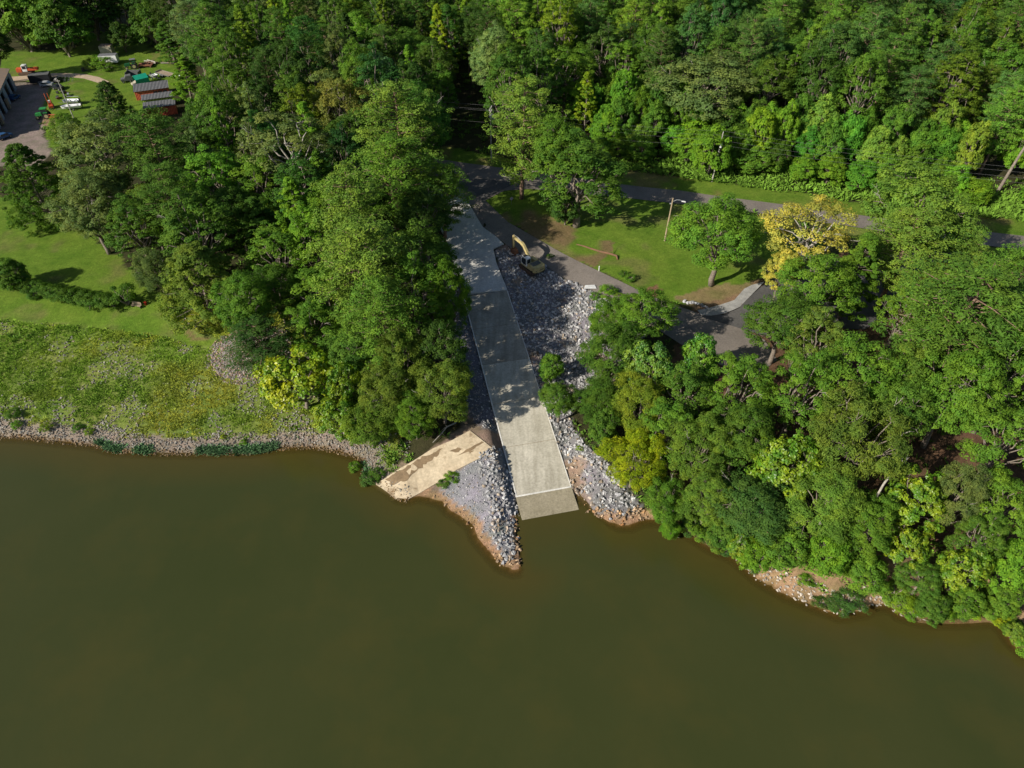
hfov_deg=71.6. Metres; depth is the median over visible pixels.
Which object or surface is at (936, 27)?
gum tree
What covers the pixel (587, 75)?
gum tree
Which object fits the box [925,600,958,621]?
shrub
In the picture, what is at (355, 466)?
shrub
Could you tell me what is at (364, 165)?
gum tree
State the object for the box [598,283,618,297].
shrub
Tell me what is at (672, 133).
vine covered tree
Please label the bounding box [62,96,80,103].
tank
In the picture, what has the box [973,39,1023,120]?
oak tree
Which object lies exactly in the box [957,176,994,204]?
vine covered tree
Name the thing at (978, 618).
shrub
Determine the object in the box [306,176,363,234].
oak tree
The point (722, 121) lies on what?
vine covered tree
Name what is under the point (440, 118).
oak tree
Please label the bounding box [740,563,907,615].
bank cobbles
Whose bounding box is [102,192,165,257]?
ash tree
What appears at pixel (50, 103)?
orange lift
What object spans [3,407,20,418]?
shrub
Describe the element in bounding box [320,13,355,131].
ash tree
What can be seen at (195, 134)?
oak tree
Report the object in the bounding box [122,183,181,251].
willow tree
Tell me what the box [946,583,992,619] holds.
vine covered tree
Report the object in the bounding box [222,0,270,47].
oak tree
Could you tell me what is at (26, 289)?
shrub
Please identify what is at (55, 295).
shrub
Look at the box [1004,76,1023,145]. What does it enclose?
pine tree
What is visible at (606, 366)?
willow tree
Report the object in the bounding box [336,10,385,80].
oak tree
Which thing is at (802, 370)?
ash tree
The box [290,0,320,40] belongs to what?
pine tree
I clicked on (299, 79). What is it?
gum tree
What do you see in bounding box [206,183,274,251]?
oak tree
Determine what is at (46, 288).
shrub
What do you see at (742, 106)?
vine covered tree
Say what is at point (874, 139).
vine covered tree
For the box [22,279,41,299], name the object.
shrub
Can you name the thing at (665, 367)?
broadleaf tree
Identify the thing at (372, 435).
willow tree
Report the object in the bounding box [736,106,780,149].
vine covered tree
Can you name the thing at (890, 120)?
vine covered tree
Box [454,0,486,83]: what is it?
oak tree
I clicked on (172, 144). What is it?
pine tree
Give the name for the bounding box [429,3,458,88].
gum tree
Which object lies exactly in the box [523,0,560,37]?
ash tree
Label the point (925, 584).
oak tree
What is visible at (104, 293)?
shrub
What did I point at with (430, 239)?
oak tree
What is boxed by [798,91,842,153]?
vine covered tree
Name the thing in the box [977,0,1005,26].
pine tree
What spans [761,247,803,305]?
oak tree
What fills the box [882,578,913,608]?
shrub
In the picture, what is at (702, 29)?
ash tree
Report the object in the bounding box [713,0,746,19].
ash tree
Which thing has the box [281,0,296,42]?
gum tree
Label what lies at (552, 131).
oak tree
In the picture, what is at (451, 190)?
pine tree
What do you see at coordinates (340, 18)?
ash tree
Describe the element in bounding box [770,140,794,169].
vine covered tree
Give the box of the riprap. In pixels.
[433,240,649,565]
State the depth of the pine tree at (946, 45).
158.23 m
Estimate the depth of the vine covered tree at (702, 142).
149.72 m
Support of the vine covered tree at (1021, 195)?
on the ground
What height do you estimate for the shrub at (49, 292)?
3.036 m
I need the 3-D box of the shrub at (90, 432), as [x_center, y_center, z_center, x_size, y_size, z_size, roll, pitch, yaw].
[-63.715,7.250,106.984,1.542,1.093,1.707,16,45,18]
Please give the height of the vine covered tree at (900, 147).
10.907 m
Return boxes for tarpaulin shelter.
[131,73,149,83]
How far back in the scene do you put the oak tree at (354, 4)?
194.10 m
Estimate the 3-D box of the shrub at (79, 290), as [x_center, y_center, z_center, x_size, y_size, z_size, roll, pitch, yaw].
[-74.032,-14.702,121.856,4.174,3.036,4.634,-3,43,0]
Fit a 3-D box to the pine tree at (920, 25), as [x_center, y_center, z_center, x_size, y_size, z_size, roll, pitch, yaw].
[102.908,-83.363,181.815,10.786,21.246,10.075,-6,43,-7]
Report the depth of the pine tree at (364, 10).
191.52 m
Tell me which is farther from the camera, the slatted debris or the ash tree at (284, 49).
the ash tree at (284, 49)
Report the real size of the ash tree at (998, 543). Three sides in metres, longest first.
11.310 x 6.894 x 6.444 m
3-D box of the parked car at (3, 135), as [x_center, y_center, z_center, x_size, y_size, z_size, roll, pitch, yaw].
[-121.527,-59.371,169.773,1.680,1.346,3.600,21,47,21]
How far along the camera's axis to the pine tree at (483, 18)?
176.99 m
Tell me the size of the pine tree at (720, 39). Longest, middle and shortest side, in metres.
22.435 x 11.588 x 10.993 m
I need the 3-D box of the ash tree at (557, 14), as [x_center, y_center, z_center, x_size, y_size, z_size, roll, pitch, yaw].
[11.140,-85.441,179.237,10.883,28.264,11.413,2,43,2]
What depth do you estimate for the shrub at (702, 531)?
93.08 m
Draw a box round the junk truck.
[120,74,131,82]
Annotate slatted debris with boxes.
[584,285,595,288]
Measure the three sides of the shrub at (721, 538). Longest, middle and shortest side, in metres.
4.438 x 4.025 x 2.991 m
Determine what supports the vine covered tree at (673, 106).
on the ground
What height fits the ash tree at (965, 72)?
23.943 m
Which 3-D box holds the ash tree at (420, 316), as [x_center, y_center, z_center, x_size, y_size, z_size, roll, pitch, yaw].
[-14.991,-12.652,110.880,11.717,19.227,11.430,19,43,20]
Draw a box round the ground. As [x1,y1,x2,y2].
[0,0,1023,651]
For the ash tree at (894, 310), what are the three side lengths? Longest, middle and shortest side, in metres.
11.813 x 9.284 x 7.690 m
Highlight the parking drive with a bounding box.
[699,251,953,335]
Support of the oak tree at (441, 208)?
on the ground
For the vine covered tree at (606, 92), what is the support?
on the ground
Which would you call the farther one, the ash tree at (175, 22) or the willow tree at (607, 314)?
the ash tree at (175, 22)
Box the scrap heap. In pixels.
[55,90,68,98]
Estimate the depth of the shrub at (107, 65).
202.08 m
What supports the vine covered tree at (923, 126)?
on the ground
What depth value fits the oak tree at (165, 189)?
119.73 m
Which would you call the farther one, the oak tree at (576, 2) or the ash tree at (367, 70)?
the oak tree at (576, 2)
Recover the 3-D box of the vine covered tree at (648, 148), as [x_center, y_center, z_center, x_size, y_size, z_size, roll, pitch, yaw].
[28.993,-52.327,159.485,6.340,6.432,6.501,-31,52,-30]
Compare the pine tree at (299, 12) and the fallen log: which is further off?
the pine tree at (299, 12)
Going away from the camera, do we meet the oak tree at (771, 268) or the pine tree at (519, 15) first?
the oak tree at (771, 268)
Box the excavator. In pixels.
[510,234,544,276]
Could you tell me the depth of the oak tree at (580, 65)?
166.32 m
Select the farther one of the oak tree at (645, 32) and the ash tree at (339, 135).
the oak tree at (645, 32)
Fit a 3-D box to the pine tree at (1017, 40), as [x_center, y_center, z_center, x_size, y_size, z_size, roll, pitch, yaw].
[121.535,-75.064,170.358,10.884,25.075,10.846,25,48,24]
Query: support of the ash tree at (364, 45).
on the ground
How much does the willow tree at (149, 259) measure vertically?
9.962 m
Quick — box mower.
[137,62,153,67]
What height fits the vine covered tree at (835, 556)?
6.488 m
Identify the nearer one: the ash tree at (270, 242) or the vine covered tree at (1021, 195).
the ash tree at (270, 242)
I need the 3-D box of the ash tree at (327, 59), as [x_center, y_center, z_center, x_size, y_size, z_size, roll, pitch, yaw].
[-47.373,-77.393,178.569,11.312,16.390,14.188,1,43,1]
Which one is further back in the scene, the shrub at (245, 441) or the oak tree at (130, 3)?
the oak tree at (130, 3)
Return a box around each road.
[398,147,1023,248]
[457,184,776,371]
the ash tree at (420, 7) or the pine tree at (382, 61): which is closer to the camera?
the pine tree at (382, 61)
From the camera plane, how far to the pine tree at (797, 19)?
183.15 m
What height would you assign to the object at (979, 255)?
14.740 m
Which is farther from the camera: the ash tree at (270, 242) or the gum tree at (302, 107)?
the gum tree at (302, 107)
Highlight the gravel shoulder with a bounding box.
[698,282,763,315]
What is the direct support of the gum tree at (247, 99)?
on the ground
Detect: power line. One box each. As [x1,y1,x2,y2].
[726,131,1018,167]
[731,136,1023,172]
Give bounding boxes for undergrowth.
[0,1,1023,606]
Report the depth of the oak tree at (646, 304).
107.27 m
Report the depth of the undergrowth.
151.35 m
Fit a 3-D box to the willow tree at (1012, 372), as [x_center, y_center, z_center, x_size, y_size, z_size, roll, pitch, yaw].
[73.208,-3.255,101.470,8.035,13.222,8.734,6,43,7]
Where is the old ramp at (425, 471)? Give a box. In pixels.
[375,431,493,498]
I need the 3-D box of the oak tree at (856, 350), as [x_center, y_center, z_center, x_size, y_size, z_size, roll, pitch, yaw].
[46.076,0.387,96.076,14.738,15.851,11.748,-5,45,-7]
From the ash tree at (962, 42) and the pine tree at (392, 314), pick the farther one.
the ash tree at (962, 42)
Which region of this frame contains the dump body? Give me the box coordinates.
[125,69,141,76]
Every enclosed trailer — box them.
[27,71,51,84]
[98,53,119,64]
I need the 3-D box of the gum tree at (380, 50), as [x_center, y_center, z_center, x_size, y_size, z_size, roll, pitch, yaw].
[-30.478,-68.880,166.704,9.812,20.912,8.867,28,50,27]
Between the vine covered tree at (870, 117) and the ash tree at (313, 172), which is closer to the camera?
the ash tree at (313, 172)
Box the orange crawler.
[15,64,38,75]
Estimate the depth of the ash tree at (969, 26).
167.49 m
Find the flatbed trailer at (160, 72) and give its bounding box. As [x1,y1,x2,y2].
[155,69,172,76]
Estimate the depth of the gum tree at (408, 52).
160.02 m
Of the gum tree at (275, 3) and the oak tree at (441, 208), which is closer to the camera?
the oak tree at (441, 208)
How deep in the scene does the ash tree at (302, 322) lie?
107.73 m
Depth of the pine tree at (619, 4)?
200.48 m
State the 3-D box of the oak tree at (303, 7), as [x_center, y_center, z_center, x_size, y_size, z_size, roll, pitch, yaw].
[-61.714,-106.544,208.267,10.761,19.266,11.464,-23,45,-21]
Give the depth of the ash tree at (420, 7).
211.15 m
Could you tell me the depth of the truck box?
209.45 m
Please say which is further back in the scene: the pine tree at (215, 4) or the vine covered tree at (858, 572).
the pine tree at (215, 4)
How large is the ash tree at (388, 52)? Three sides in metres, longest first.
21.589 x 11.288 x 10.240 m
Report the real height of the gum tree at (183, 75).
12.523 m
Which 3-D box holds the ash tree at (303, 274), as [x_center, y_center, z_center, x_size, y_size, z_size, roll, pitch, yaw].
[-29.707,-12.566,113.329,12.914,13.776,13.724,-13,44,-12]
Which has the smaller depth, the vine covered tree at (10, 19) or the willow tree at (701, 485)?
the willow tree at (701, 485)
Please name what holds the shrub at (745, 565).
on the ground
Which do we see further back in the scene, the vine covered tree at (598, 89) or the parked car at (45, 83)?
the parked car at (45, 83)
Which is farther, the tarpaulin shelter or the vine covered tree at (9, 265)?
the tarpaulin shelter
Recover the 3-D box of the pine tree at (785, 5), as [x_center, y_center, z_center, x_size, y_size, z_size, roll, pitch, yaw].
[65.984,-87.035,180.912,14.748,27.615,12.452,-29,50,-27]
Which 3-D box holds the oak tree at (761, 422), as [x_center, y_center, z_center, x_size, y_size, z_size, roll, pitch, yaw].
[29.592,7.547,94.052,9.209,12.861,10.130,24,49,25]
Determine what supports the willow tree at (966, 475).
on the ground
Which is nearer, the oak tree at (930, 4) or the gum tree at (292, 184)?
the gum tree at (292, 184)
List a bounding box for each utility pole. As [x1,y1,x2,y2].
[57,80,73,117]
[489,105,500,163]
[711,131,723,181]
[996,147,1023,191]
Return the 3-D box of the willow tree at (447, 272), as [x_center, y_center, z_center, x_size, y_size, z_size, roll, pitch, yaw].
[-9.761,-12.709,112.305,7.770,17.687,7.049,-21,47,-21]
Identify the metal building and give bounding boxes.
[0,68,16,128]
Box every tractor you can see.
[35,107,50,119]
[124,58,136,69]
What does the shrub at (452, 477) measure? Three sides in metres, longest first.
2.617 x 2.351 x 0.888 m
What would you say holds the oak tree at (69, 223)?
on the ground
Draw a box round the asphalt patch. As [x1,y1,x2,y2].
[459,178,510,199]
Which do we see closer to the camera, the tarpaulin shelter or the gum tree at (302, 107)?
the gum tree at (302, 107)
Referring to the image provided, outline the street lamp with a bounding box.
[664,198,685,240]
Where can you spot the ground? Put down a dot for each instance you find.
(630, 232)
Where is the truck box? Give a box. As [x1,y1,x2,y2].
[98,43,115,53]
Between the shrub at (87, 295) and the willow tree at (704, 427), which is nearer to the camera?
the willow tree at (704, 427)
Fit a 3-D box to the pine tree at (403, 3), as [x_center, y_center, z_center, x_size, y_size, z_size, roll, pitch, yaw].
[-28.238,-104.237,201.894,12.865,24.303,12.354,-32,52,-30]
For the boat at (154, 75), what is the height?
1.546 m
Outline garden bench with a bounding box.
[131,301,141,308]
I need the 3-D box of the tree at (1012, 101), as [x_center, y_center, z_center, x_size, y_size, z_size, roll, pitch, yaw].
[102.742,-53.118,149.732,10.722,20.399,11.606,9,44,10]
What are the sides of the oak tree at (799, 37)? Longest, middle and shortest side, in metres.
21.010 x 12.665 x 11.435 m
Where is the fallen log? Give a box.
[576,244,617,259]
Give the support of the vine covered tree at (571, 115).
on the ground
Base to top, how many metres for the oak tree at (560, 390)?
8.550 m
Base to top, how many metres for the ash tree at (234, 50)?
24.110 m
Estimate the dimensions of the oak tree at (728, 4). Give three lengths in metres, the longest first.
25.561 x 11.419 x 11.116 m
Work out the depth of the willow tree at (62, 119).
157.99 m
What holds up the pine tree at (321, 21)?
on the ground
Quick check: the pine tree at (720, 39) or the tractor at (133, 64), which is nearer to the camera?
the pine tree at (720, 39)
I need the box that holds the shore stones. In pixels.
[0,318,410,502]
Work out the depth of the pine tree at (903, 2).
178.82 m
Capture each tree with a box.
[0,0,57,51]
[0,29,16,65]
[0,143,86,236]
[0,257,31,290]
[20,0,96,56]
[42,174,123,254]
[46,108,150,202]
[46,111,92,152]
[48,0,75,47]
[58,164,135,236]
[59,0,120,40]
[91,80,138,126]
[102,0,122,23]
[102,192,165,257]
[104,21,138,52]
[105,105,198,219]
[116,0,130,26]
[116,0,138,24]
[120,0,151,38]
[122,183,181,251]
[124,114,186,170]
[128,0,175,50]
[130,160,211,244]
[131,246,175,291]
[149,0,184,31]
[154,240,251,335]
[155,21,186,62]
[157,188,245,278]
[166,0,219,83]
[167,0,211,75]
[169,172,211,240]
[170,56,204,102]
[172,126,217,186]
[174,0,214,58]
[175,111,236,153]
[178,24,218,91]
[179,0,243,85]
[182,143,254,225]
[184,0,226,22]
[185,73,248,153]
[192,81,230,128]
[192,148,240,196]
[206,48,256,145]
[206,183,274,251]
[208,0,230,19]
[208,268,273,342]
[209,95,242,177]
[212,11,233,53]
[212,21,253,89]
[216,308,296,378]
[217,68,262,96]
[220,84,242,152]
[221,0,257,24]
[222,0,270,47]
[222,152,293,217]
[223,25,259,75]
[229,81,286,173]
[231,0,279,26]
[231,3,276,85]
[234,116,281,192]
[234,196,288,262]
[238,110,340,186]
[240,71,285,133]
[240,109,289,189]
[241,87,269,152]
[242,49,277,111]
[242,220,312,291]
[244,0,275,51]
[248,44,285,120]
[250,263,305,322]
[251,343,343,411]
[254,28,284,77]
[261,6,302,84]
[264,37,308,113]
[266,0,286,36]
[268,151,332,242]
[270,66,320,138]
[274,0,309,35]
[274,176,323,265]
[278,82,334,170]
[280,15,334,91]
[280,299,343,350]
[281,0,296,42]
[281,0,315,22]
[281,262,359,336]
[283,34,332,129]
[283,200,343,281]
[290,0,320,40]
[290,74,318,150]
[294,101,330,181]
[300,20,331,46]
[300,214,436,337]
[305,43,338,75]
[305,67,357,150]
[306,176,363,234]
[307,22,340,70]
[309,148,332,200]
[309,161,391,271]
[311,395,361,441]
[314,77,377,167]
[315,0,334,42]
[316,0,347,35]
[317,322,375,383]
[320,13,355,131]
[321,109,370,179]
[323,120,371,188]
[323,360,362,402]
[325,269,421,372]
[328,0,367,23]
[329,170,375,233]
[331,2,369,45]
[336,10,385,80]
[338,36,385,115]
[339,12,367,80]
[340,401,400,447]
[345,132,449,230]
[349,0,374,23]
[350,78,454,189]
[352,41,413,135]
[352,44,378,110]
[355,362,417,425]
[358,0,393,42]
[359,123,399,195]
[359,156,387,217]
[361,52,395,130]
[364,22,407,80]
[368,29,403,77]
[369,0,405,39]
[369,44,393,79]
[371,0,396,38]
[374,320,436,396]
[385,388,437,440]
[386,218,459,306]
[386,250,454,337]
[389,77,451,181]
[391,0,429,34]
[392,26,431,64]
[393,58,431,140]
[394,182,453,262]
[397,0,429,23]
[398,0,431,48]
[401,44,427,115]
[410,37,458,115]
[412,11,429,47]
[412,319,471,394]
[412,358,473,423]
[413,42,443,92]
[414,161,477,238]
[418,0,449,34]
[420,0,453,35]
[421,63,458,134]
[424,253,472,338]
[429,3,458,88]
[430,4,463,67]
[431,4,461,66]
[449,0,459,10]
[453,0,470,60]
[453,0,475,73]
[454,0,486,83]
[465,0,499,16]
[467,0,520,44]
[467,7,507,58]
[468,19,514,125]
[471,27,516,87]
[478,46,537,144]
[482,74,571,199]
[487,33,532,119]
[488,0,538,53]
[489,0,538,39]
[498,45,525,111]
[518,34,564,121]
[523,0,546,33]
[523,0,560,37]
[523,29,540,81]
[527,28,559,103]
[531,41,598,116]
[531,110,591,190]
[532,127,628,228]
[536,0,577,98]
[538,352,564,381]
[538,380,580,422]
[543,0,584,49]
[545,188,580,224]
[553,0,592,32]
[560,5,598,76]
[564,81,598,131]
[570,0,610,56]
[570,71,597,132]
[571,374,625,423]
[575,320,644,386]
[578,0,620,47]
[581,79,606,122]
[583,17,624,85]
[588,104,624,139]
[588,297,639,345]
[588,407,620,455]
[591,134,613,152]
[593,425,669,491]
[594,0,623,57]
[596,111,623,142]
[597,10,625,62]
[598,39,647,88]
[602,71,628,104]
[603,0,656,68]
[606,68,637,118]
[608,96,637,139]
[609,136,629,159]
[611,369,665,440]
[612,22,644,76]
[612,286,681,345]
[613,0,645,18]
[613,8,645,39]
[621,339,675,390]
[623,123,658,151]
[628,74,654,117]
[629,0,674,72]
[629,84,653,126]
[629,136,657,160]
[634,16,681,73]
[636,396,699,463]
[637,0,670,83]
[638,75,668,137]
[639,99,669,142]
[640,23,681,95]
[642,473,692,530]
[643,0,676,56]
[643,48,759,120]
[656,356,716,426]
[658,519,681,539]
[661,125,688,153]
[661,192,764,286]
[662,0,714,82]
[663,12,698,74]
[663,411,735,481]
[665,0,715,53]
[667,80,693,128]
[667,84,687,129]
[671,128,706,161]
[673,469,734,526]
[679,332,719,380]
[681,118,709,150]
[682,32,739,87]
[689,95,714,131]
[689,122,733,174]
[693,350,778,437]
[694,23,739,116]
[700,0,742,40]
[703,466,804,545]
[705,109,744,153]
[706,518,741,550]
[708,401,775,471]
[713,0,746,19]
[716,0,746,28]
[717,125,754,165]
[723,8,759,98]
[725,101,749,128]
[726,533,757,560]
[729,12,772,100]
[731,145,781,173]
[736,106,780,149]
[737,102,758,133]
[737,534,775,573]
[741,0,772,73]
[741,288,824,364]
[744,51,798,137]
[744,432,828,506]
[745,16,789,106]
[754,349,839,440]
[756,0,806,44]
[756,101,780,139]
[757,194,859,292]
[759,37,806,93]
[760,526,814,571]
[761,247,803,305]
[762,0,802,28]
[766,0,810,62]
[767,98,800,147]
[769,44,803,114]
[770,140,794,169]
[773,250,861,312]
[781,92,820,150]
[781,305,848,389]
[785,458,869,544]
[786,18,831,98]
[788,44,845,143]
[788,153,818,181]
[791,8,815,85]
[792,4,831,93]
[793,124,826,160]
[798,0,838,33]
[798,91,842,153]
[799,14,835,75]
[804,0,855,21]
[804,21,862,94]
[806,329,919,422]
[806,380,913,492]
[806,532,852,580]
[812,117,849,159]
[814,153,846,186]
[815,18,866,93]
[816,0,854,44]
[823,232,880,320]
[831,109,867,162]
[832,39,888,131]
[837,0,892,52]
[837,2,870,97]
[840,5,895,119]
[841,0,871,33]
[843,550,890,596]
[845,159,884,190]
[845,489,901,562]
[849,204,958,307]
[851,106,877,164]
[855,125,894,169]
[856,50,907,123]
[859,157,991,273]
[859,455,907,525]
[860,24,909,93]
[860,370,941,455]
[861,33,921,116]
[862,341,936,420]
[863,0,901,51]
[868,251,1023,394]
[870,282,926,347]
[871,148,903,183]
[873,102,915,157]
[876,0,927,44]
[878,462,952,532]
[879,171,910,193]
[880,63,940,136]
[882,2,926,88]
[882,517,934,570]
[883,135,909,166]
[891,0,936,37]
[892,560,944,597]
[896,8,934,104]
[898,130,941,170]
[901,143,931,182]
[904,18,942,109]
[905,257,964,317]
[906,14,943,73]
[908,118,936,151]
[909,38,968,124]
[912,594,952,627]
[914,45,983,125]
[915,345,1011,448]
[916,460,993,533]
[918,0,939,21]
[920,120,963,167]
[921,3,958,61]
[926,34,982,100]
[927,99,964,153]
[929,0,969,51]
[929,156,953,181]
[932,0,975,15]
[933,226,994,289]
[934,117,971,159]
[936,164,971,197]
[936,546,997,593]
[940,0,989,91]
[943,0,996,46]
[943,511,1011,569]
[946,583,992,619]
[947,120,992,172]
[950,24,992,84]
[954,59,1006,125]
[955,240,1023,352]
[955,402,1023,488]
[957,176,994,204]
[959,0,992,31]
[961,13,1016,105]
[962,467,1023,544]
[968,327,1023,433]
[970,70,1023,154]
[972,350,1023,410]
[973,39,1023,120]
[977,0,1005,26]
[977,79,1023,174]
[981,0,1023,99]
[983,0,1023,64]
[984,5,1017,39]
[984,583,1023,620]
[988,536,1023,593]
[995,128,1023,170]
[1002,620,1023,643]
[1003,33,1023,101]
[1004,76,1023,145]
[1005,323,1023,385]
[1016,145,1023,168]
[1018,188,1023,200]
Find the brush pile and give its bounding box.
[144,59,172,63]
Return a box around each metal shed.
[133,80,169,100]
[141,91,173,101]
[143,99,177,117]
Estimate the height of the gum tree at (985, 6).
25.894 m
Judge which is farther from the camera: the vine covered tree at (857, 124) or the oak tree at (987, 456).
the vine covered tree at (857, 124)
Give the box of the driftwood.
[433,422,455,441]
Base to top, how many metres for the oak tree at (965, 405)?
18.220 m
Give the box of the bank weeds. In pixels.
[0,296,412,469]
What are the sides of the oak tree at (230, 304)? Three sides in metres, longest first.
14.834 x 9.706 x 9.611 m
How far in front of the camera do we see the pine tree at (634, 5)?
177.95 m
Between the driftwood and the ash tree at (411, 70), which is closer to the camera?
the driftwood
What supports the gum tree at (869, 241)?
on the ground
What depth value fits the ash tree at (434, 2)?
198.75 m
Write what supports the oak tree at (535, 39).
on the ground
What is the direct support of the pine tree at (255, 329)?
on the ground
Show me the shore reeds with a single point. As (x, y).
(201, 449)
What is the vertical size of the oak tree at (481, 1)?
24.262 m
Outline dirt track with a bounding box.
[12,73,108,82]
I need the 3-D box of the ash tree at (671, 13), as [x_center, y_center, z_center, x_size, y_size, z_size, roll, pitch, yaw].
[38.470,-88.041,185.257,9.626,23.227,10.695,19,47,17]
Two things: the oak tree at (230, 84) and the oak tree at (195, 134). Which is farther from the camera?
the oak tree at (230, 84)
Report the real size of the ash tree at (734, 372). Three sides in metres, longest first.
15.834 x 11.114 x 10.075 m
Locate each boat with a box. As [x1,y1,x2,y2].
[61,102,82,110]
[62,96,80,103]
[149,72,159,79]
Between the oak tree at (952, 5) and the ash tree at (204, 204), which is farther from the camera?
the oak tree at (952, 5)
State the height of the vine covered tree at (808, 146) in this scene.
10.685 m
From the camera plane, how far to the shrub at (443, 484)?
99.47 m
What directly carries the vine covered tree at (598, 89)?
on the ground
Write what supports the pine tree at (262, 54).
on the ground
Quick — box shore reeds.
[92,436,370,474]
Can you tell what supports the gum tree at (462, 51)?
on the ground
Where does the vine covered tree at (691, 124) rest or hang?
on the ground
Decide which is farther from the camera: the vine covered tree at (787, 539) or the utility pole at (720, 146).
the utility pole at (720, 146)
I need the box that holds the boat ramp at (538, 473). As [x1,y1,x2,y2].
[431,190,578,519]
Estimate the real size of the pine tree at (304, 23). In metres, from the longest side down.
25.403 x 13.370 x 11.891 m
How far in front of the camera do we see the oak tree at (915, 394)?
89.00 m
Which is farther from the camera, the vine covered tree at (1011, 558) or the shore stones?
the shore stones
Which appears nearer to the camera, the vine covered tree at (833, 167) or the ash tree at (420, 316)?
the ash tree at (420, 316)
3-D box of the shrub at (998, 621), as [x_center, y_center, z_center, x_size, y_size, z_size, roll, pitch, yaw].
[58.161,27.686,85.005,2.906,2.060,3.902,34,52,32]
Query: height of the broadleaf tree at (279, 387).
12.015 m
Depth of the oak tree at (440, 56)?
165.07 m
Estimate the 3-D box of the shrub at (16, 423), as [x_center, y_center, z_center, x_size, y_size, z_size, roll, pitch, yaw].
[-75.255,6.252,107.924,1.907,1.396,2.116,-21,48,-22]
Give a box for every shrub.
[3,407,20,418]
[4,275,21,291]
[9,276,34,290]
[10,420,23,429]
[15,278,40,294]
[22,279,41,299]
[29,281,52,297]
[37,282,62,295]
[38,421,55,431]
[39,284,64,299]
[44,284,70,301]
[56,288,78,300]
[62,287,82,306]
[67,288,88,304]
[70,289,96,306]
[71,423,85,432]
[77,291,102,306]
[81,57,99,68]
[83,291,110,310]
[83,428,93,435]
[87,54,111,65]
[93,290,112,309]
[96,61,118,70]
[100,293,123,311]
[109,282,136,305]
[238,439,247,445]
[348,461,362,473]
[359,472,380,486]
[367,466,386,480]
[436,478,449,488]
[443,470,459,483]
[589,291,600,300]
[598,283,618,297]
[613,292,624,299]
[617,270,628,276]
[623,273,636,281]
[678,517,700,537]
[679,510,708,535]
[691,523,706,542]
[696,526,708,539]
[701,538,715,547]
[705,528,724,554]
[710,526,741,550]
[718,549,731,556]
[736,554,758,570]
[745,566,759,574]
[797,572,816,587]
[810,595,830,609]
[823,593,849,617]
[830,586,870,612]
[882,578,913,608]
[890,588,918,615]
[904,602,925,622]
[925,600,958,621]
[953,596,983,620]
[953,603,966,622]
[981,592,1003,620]
[982,585,1011,619]
[991,612,1012,628]
[996,613,1023,632]
[1009,636,1023,651]
[1015,638,1023,657]
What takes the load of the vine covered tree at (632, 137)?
on the ground
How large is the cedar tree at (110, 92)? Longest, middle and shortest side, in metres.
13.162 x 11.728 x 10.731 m
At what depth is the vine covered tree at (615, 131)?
159.78 m
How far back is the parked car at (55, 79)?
195.42 m
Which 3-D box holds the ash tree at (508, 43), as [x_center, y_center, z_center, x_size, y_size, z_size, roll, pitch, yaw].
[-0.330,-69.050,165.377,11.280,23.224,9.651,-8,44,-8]
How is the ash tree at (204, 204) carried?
on the ground
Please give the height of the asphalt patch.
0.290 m
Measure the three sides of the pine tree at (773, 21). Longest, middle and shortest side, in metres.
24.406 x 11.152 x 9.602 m
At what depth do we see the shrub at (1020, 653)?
81.59 m
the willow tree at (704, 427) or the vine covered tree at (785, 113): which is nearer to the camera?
the willow tree at (704, 427)
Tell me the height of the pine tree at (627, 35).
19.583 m
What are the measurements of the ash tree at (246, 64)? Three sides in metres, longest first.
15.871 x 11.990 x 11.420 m
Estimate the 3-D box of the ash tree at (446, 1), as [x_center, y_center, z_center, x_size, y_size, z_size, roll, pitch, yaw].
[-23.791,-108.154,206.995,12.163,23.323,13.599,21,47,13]
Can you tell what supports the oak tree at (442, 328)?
on the ground
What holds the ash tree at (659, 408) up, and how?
on the ground
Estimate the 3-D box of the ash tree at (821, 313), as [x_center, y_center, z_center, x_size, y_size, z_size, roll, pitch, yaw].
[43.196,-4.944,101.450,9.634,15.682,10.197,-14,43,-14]
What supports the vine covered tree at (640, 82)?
on the ground
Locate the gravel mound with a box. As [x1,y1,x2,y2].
[206,327,298,384]
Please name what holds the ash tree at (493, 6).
on the ground
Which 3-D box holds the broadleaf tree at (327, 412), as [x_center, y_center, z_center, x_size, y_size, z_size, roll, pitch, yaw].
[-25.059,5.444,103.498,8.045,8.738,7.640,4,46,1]
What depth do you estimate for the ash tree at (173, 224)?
117.03 m
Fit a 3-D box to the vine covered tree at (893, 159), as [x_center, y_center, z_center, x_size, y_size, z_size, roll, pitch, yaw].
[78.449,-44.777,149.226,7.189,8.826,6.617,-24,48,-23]
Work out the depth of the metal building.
184.27 m
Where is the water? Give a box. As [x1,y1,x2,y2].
[0,439,1023,767]
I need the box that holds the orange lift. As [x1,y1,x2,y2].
[44,94,54,109]
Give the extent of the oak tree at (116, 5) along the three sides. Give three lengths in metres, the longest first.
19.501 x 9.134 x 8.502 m
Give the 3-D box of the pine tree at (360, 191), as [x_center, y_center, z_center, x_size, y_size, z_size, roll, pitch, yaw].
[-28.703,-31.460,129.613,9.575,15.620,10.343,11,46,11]
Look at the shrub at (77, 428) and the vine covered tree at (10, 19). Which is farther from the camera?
the vine covered tree at (10, 19)
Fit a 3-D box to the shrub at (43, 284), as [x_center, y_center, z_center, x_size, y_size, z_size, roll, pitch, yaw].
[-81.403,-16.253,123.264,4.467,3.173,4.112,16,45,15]
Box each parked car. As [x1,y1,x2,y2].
[0,132,12,140]
[8,94,20,100]
[40,80,53,87]
[51,83,64,90]
[52,76,63,82]
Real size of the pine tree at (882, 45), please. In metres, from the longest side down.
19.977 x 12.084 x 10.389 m

